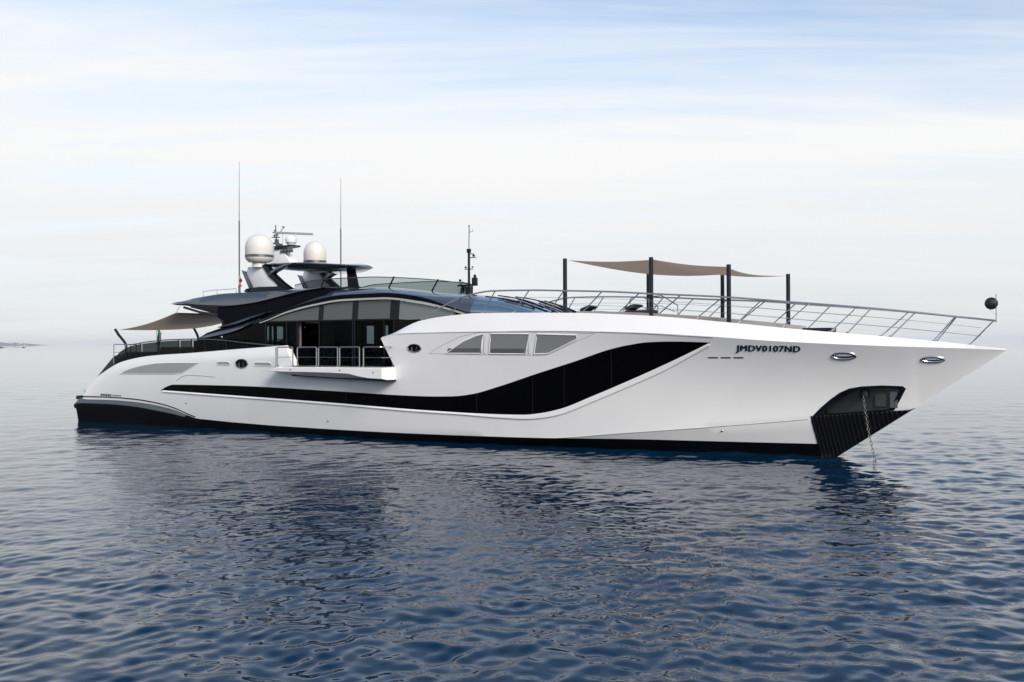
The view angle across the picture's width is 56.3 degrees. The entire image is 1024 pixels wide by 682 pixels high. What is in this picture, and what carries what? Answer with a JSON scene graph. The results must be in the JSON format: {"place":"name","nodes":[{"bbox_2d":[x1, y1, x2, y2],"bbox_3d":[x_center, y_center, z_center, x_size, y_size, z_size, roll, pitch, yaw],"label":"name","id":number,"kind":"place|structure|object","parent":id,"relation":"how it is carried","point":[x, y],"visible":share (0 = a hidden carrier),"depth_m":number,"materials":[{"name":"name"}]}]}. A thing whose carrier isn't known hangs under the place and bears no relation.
{"place":"outdoors","nodes":[
{"label":"outdoors","id":0,"kind":"place"},
{"bbox_2d":[0,342,37,344],"bbox_3d":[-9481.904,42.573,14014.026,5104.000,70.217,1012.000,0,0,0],"label":"headland","id":1,"kind":"structure","parent":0,"point":[2,343],"depth_m":13709.58,"materials":[{"name":"stone"}]},
{"bbox_2d":[0,341,1023,681],"bbox_3d":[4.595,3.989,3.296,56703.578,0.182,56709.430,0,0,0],"label":"water","id":2,"kind":"structure","parent":0,"point":[142,553],"depth_m":18.20,"materials":[{"name":"blue liquid"}]},
{"bbox_2d":[74,189,1006,456],"bbox_3d":[-3.022,-1.714,42.072,44.049,13.870,8.490,0,0,32],"label":"motor yacht","id":3,"kind":"object","parent":2,"relation":"on","point":[322,351],"visible":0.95,"depth_m":37.17,"materials":[{"name":"white paint"}]},
{"bbox_2d":[156,330,161,346],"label":"ensign","id":4,"kind":"object","parent":3,"relation":"attached to","point":[158,336],"visible":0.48,"depth_m":52.71,"materials":[{"name":"multicoloured fabric"}]},
{"bbox_2d":[114,306,221,353],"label":"sun awning","id":5,"kind":"object","parent":3,"relation":"attached to","point":[176,321],"visible":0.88,"depth_m":50.52,"materials":[{"name":"beige fabric"}]},
{"bbox_2d":[270,306,318,320],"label":"upper window","id":6,"kind":"structure","parent":3,"relation":"in","point":[312,313],"depth_m":43.15,"materials":[{"name":"grey glass"}]},
{"bbox_2d":[323,301,352,319],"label":"upper window","id":7,"kind":"structure","parent":3,"relation":"in","point":[339,310],"depth_m":42.03,"materials":[{"name":"grey glass"}]},
{"bbox_2d":[358,300,390,318],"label":"upper window","id":8,"kind":"structure","parent":3,"relation":"in","point":[369,309],"depth_m":40.96,"materials":[{"name":"grey glass"}]},
{"bbox_2d":[399,301,455,319],"bbox_3d":[-3.514,-1.229,39.492,2.910,0.957,0.082,0,0,32],"label":"upper window","id":9,"kind":"structure","parent":3,"relation":"in","point":[407,310],"depth_m":39.71,"materials":[{"name":"grey glass"}]},
{"bbox_2d":[446,334,483,353],"bbox_3d":[-1.831,0.116,37.488,1.827,0.778,0.168,0,0,32],"label":"side window","id":10,"kind":"structure","parent":3,"relation":"in","point":[473,345],"depth_m":37.35,"materials":[{"name":"grey glass"}]},
{"bbox_2d":[488,333,528,353],"bbox_3d":[-0.116,0.107,36.544,1.852,0.815,0.207,0,0,27],"label":"side window","id":11,"kind":"structure","parent":3,"relation":"in","point":[499,343],"depth_m":36.55,"materials":[{"name":"grey glass"}]},
{"bbox_2d":[533,334,576,354],"bbox_3d":[1.594,0.115,35.707,1.819,0.784,0.215,0,0,26],"label":"side window","id":12,"kind":"structure","parent":3,"relation":"in","point":[544,343],"depth_m":35.77,"materials":[{"name":"grey glass"}]},
{"bbox_2d":[580,305,597,310],"bbox_3d":[3.330,-1.153,38.955,1.000,0.583,0.700,0,0,32],"label":"deck lounger","id":13,"kind":"object","parent":3,"relation":"on","point":[590,308],"visible":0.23,"depth_m":38.86,"materials":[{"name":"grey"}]},
{"bbox_2d":[624,304,657,312],"bbox_3d":[5.075,-1.163,37.642,1.150,0.583,0.700,0,0,32],"label":"deck lounger","id":14,"kind":"object","parent":3,"relation":"on","point":[632,308],"visible":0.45,"depth_m":37.50,"materials":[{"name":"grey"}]},
{"bbox_2d":[563,257,789,323],"bbox_3d":[6.420,-1.772,36.664,7.330,2.756,5.310,0,0,32],"label":"sun awning","id":15,"kind":"object","parent":3,"relation":"attached to","point":[650,267],"visible":0.97,"depth_m":36.28,"materials":[{"name":"beige fabric"}]},
{"bbox_2d":[862,395,875,460],"bbox_3d":[12.001,3.111,32.170,0.179,2.534,1.019,0,0,-8],"label":"anchor chain","id":16,"kind":"object","parent":3,"relation":"hanging from","point":[868,427],"visible":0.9,"depth_m":32.10,"materials":[{"name":"grey metal"}]},
{"bbox_2d":[984,294,997,321],"bbox_3d":[15.552,-1.059,31.054,0.400,0.920,0.370,0,0,32],"label":"anchor ball","id":17,"kind":"object","parent":3,"relation":"attached to","point":[990,303],"visible":1,"depth_m":30.96,"materials":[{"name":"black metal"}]},
{"bbox_2d":[0,0,1023,344],"label":"sky","id":18,"kind":"structure","parent":0,"point":[866,153],"materials":[{"name":"white"}]}
]}

